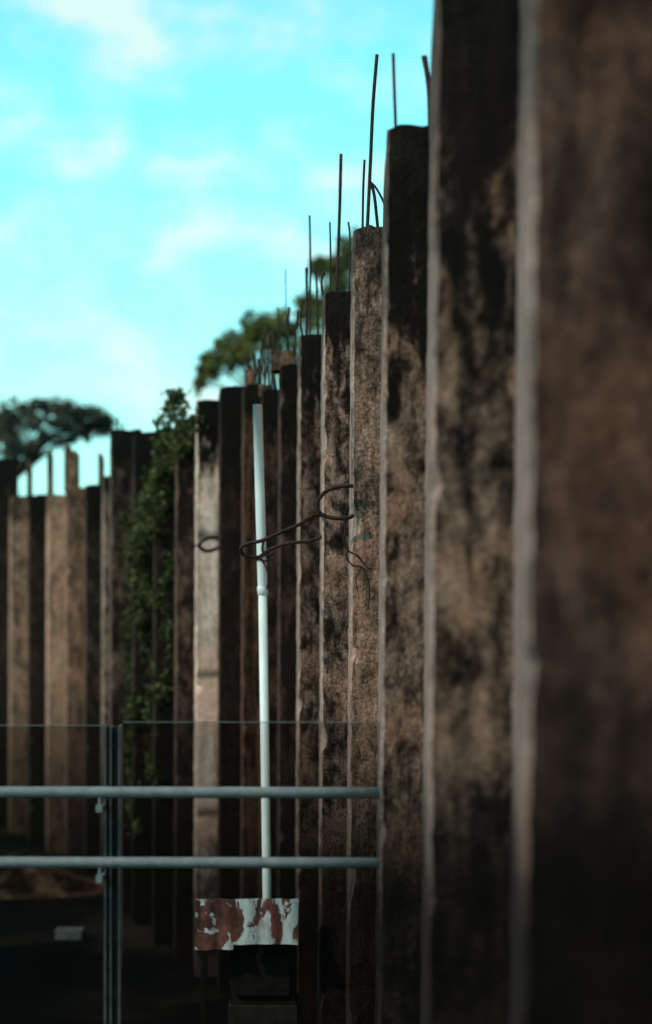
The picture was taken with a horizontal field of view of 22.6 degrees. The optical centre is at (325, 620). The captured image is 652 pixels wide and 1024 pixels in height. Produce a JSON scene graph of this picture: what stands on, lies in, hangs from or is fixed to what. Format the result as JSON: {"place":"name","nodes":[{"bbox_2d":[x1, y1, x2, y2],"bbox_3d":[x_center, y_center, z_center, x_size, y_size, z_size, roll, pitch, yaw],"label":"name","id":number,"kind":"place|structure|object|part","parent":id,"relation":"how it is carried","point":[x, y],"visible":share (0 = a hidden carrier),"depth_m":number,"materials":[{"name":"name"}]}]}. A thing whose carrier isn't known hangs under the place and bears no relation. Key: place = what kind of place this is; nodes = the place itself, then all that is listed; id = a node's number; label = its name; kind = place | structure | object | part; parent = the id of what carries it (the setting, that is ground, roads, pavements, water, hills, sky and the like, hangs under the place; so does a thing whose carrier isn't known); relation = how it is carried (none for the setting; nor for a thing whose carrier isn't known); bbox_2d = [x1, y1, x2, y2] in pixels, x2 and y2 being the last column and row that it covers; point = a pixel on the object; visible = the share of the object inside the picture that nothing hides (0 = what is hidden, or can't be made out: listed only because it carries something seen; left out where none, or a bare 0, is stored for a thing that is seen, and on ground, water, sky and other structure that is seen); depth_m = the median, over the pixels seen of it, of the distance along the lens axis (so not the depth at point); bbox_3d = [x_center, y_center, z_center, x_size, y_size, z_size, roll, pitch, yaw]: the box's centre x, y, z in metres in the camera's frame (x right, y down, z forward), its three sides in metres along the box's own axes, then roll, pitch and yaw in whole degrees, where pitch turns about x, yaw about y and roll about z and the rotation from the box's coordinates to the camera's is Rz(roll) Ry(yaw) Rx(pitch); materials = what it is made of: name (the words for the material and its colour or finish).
{"place":"outdoors","nodes":[
{"label":"outdoors","id":0,"kind":"place"},
{"bbox_2d":[55,927,83,939],"bbox_3d":[-2.501,3.055,15.900,0.260,0.090,0.180,0,0,0],"label":"hollow concrete block","id":1,"kind":"object","parent":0,"point":[69,933],"depth_m":15.81,"materials":[{"name":"grey concrete"}]},
{"bbox_2d":[0,827,229,1023],"bbox_3d":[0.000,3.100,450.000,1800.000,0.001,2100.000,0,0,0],"label":"ground","id":2,"kind":"structure","parent":0,"point":[46,977],"depth_m":14.44,"materials":[{"name":"soil"}]},
{"bbox_2d":[0,458,17,826],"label":"pile","id":3,"kind":"object","parent":2,"relation":"on","point":[8,478],"visible":0.42,"depth_m":24.50,"materials":[{"name":"concrete"}]},
{"bbox_2d":[8,496,27,834],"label":"pile","id":4,"kind":"object","parent":2,"relation":"on","point":[18,646],"visible":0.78,"depth_m":23.60,"materials":[{"name":"concrete"}]},
{"bbox_2d":[27,494,55,842],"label":"pile","id":5,"kind":"object","parent":2,"relation":"on","point":[36,695],"visible":0.63,"depth_m":22.70,"materials":[{"name":"concrete"}]},
{"bbox_2d":[27,458,32,498],"bbox_3d":[-4.160,-1.988,22.890,0.043,0.574,0.220,0,0,0],"label":"broken pile stub","id":6,"kind":"object","parent":5,"relation":"on","point":[29,479],"visible":0.87,"depth_m":22.80,"materials":[{"name":"concrete"}]},
{"bbox_2d":[0,852,103,898],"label":"earth mound","id":7,"kind":"object","parent":2,"relation":"on","point":[23,883],"visible":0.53,"depth_m":18.42,"materials":[{"name":"brown soil"}]},
{"bbox_2d":[45,494,65,851],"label":"pile","id":8,"kind":"object","parent":2,"relation":"on","point":[55,661],"visible":0.65,"depth_m":21.80,"materials":[{"name":"concrete"}]},
{"bbox_2d":[47,450,53,498],"bbox_3d":[-3.719,-1.966,21.990,0.051,0.666,0.220,0,0,0],"label":"broken pile stub","id":9,"kind":"object","parent":8,"relation":"on","point":[50,474],"visible":0.87,"depth_m":21.88,"materials":[{"name":"concrete"}]},
{"bbox_2d":[0,395,116,495],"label":"spreading tree","id":10,"kind":"object","parent":2,"relation":"on","point":[100,422],"visible":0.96,"depth_m":61.34,"materials":[{"name":"green plant"}]},
{"bbox_2d":[64,487,84,856],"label":"pile","id":11,"kind":"object","parent":2,"relation":"on","point":[74,655],"visible":0.63,"depth_m":20.90,"materials":[{"name":"concrete"}]},
{"bbox_2d":[64,445,79,492],"bbox_3d":[-3.288,-1.957,21.090,0.168,0.616,0.220,0,0,0],"label":"broken pile stub","id":12,"kind":"object","parent":11,"relation":"on","point":[71,469],"visible":0.89,"depth_m":20.98,"materials":[{"name":"concrete"}]},
{"bbox_2d":[83,484,101,872],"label":"pile","id":13,"kind":"object","parent":2,"relation":"on","point":[92,749],"visible":0.63,"depth_m":20.00,"materials":[{"name":"concrete"}]},
{"bbox_2d":[98,452,104,484],"bbox_3d":[-2.784,-1.848,20.190,0.051,0.460,0.220,0,0,0],"label":"broken pile stub","id":14,"kind":"object","parent":13,"relation":"on","point":[101,467],"visible":0.81,"depth_m":20.08,"materials":[{"name":"concrete"}]},
{"bbox_2d":[101,476,109,872],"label":"pile","id":15,"kind":"object","parent":2,"relation":"on","point":[105,602],"visible":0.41,"depth_m":19.00,"materials":[{"name":"concrete"}]},
{"bbox_2d":[109,429,141,907],"bbox_3d":[-2.263,0.713,18.286,0.392,5.574,1.422,0,0,-6],"label":"pile","id":16,"kind":"object","parent":2,"relation":"on","point":[121,473],"visible":0.42,"depth_m":17.60,"materials":[{"name":"concrete"}]},
{"bbox_2d":[131,431,154,924],"bbox_3d":[-1.884,0.787,17.086,0.344,5.427,1.008,0,0,-6],"label":"pile","id":17,"kind":"object","parent":2,"relation":"on","point":[141,843],"visible":0.51,"depth_m":16.60,"materials":[{"name":"concrete"}]},
{"bbox_2d":[152,429,174,943],"bbox_3d":[-1.563,0.824,16.086,0.328,5.353,1.002,0,0,-5],"label":"pile","id":18,"kind":"object","parent":2,"relation":"on","point":[163,837],"visible":0.45,"depth_m":15.60,"materials":[{"name":"concrete"}]},
{"bbox_2d":[113,386,208,839],"bbox_3d":[-1.662,0.024,15.734,0.470,4.376,3.919,0,0,-17],"label":"climbing vine","id":19,"kind":"object","parent":18,"relation":"attached to","point":[173,403],"visible":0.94,"depth_m":15.53,"materials":[{"name":"green plant"}]},
{"bbox_2d":[173,418,195,959],"bbox_3d":[-1.285,0.816,15.236,0.301,5.369,0.694,0,0,-4],"label":"pile","id":20,"kind":"object","parent":2,"relation":"on","point":[184,702],"visible":0.65,"depth_m":14.90,"materials":[{"name":"concrete"}]},
{"bbox_2d":[193,400,218,975],"bbox_3d":[-1.032,0.786,14.536,0.317,5.428,0.691,0,0,-3],"label":"pile","id":21,"kind":"object","parent":2,"relation":"on","point":[205,881],"visible":0.6,"depth_m":14.20,"materials":[{"name":"concrete"}]},
{"bbox_2d":[217,386,243,991],"bbox_3d":[-0.788,0.771,13.885,0.323,5.458,0.576,0,0,0],"label":"pile","id":22,"kind":"object","parent":2,"relation":"on","point":[229,612],"visible":0.56,"depth_m":13.60,"materials":[{"name":"concrete"}]},
{"bbox_2d":[195,898,298,1023],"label":"rusty metal cabinet","id":23,"kind":"object","parent":2,"relation":"on","point":[257,938],"visible":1,"depth_m":8.98,"materials":[{"name":"white metal"}]},
{"bbox_3d":[-0.348,1.961,9.010,0.304,0.227,0.020,0,0,0],"label":"door panel","id":24,"kind":"part","parent":23,"relation":"part of","materials":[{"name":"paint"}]},
{"bbox_2d":[240,384,259,898],"bbox_3d":[-0.586,0.805,13.285,0.267,5.391,0.576,0,0,0],"label":"pile","id":25,"kind":"object","parent":2,"relation":"on","point":[249,815],"visible":0.45,"depth_m":13.00,"materials":[{"name":"concrete"}]},
{"bbox_2d":[244,369,254,386],"bbox_3d":[-0.613,-1.936,13.190,0.085,0.176,0.220,0,0,0],"label":"broken pile stub","id":26,"kind":"object","parent":25,"relation":"on","point":[249,376],"visible":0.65,"depth_m":13.08,"materials":[{"name":"concrete"}]},
{"bbox_2d":[190,290,321,399],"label":"roadside tree","id":27,"kind":"object","parent":2,"relation":"on","point":[230,353],"visible":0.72,"depth_m":54.27,"materials":[{"name":"green plant"}]},
{"bbox_2d":[253,404,270,898],"bbox_3d":[-0.360,0.924,9.450,0.130,4.352,0.076,0,0,0],"label":"white vent pipe","id":28,"kind":"object","parent":2,"relation":"on","point":[262,591],"visible":0.88,"depth_m":9.43,"materials":[{"name":"plastic"}]},
{"bbox_2d":[258,390,277,898],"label":"pile","id":29,"kind":"object","parent":2,"relation":"on","point":[269,401],"visible":0.27,"depth_m":12.40,"materials":[{"name":"concrete"}]},
{"bbox_2d":[259,384,271,399],"bbox_3d":[-0.464,-1.763,12.590,0.103,0.094,0.220,0,0,0],"label":"broken pile stub","id":30,"kind":"object","parent":29,"relation":"on","point":[262,387],"visible":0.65,"depth_m":12.48,"materials":[{"name":"concrete"}]},
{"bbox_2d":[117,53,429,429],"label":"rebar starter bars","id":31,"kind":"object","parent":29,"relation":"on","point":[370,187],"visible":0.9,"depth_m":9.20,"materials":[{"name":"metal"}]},
{"bbox_2d":[276,364,297,898],"bbox_3d":[-0.257,0.834,11.985,0.248,5.332,0.776,0,0,0],"label":"pile","id":32,"kind":"object","parent":2,"relation":"on","point":[287,577],"visible":0.55,"depth_m":11.60,"materials":[{"name":"concrete"}]},
{"bbox_2d":[272,349,294,373],"bbox_3d":[-0.304,-1.869,11.790,0.160,0.146,0.220,0,0,0],"label":"broken pile stub","id":33,"kind":"object","parent":32,"relation":"on","point":[282,358],"visible":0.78,"depth_m":11.68,"materials":[{"name":"concrete"}]},
{"bbox_2d":[295,334,320,1023],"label":"pile","id":34,"kind":"object","parent":2,"relation":"on","point":[308,577],"visible":0.59,"depth_m":10.38,"materials":[{"name":"concrete"}]},
{"bbox_2d":[293,224,358,333],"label":"roadside tree","id":35,"kind":"object","parent":2,"relation":"on","point":[321,263],"visible":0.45,"depth_m":58.91,"materials":[{"name":"green plant"}]},
{"bbox_2d":[317,291,350,1023],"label":"pile","id":36,"kind":"object","parent":2,"relation":"on","point":[334,562],"visible":0.73,"depth_m":9.04,"materials":[{"name":"concrete"}]},
{"bbox_2d":[183,484,369,610],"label":"bent rebar hooks","id":37,"kind":"object","parent":36,"relation":"attached to","point":[319,513],"visible":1,"depth_m":8.78,"materials":[{"name":"metal"}]},
{"bbox_2d":[345,225,382,1023],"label":"pile","id":38,"kind":"object","parent":2,"relation":"on","point":[364,455],"visible":0.73,"depth_m":7.54,"materials":[{"name":"concrete"}]},
{"bbox_2d":[375,124,428,1023],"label":"pile","id":39,"kind":"object","parent":2,"relation":"on","point":[401,582],"visible":0.8,"depth_m":6.00,"materials":[{"name":"concrete"}]},
{"bbox_2d":[420,0,519,1023],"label":"pile","id":40,"kind":"object","parent":2,"relation":"on","point":[470,481],"visible":0.78,"depth_m":4.50,"materials":[{"name":"concrete"}]},
{"bbox_2d":[509,0,651,1023],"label":"pile","id":41,"kind":"object","parent":2,"relation":"on","point":[580,924],"visible":1,"depth_m":3.10,"materials":[{"name":"concrete"}]},
{"bbox_2d":[0,0,433,495],"label":"sky","id":42,"kind":"structure","parent":0,"point":[165,164],"materials":[{"name":"blue"}]},
{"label":"walkway","id":43,"kind":"structure","parent":0,"visible":0},
{"bbox_2d":[0,725,379,1023],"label":"glass panel railing","id":44,"kind":"object","parent":43,"relation":"on","point":[113,792],"visible":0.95,"depth_m":6.11,"materials":[{"name":"grey paint"}]}
]}

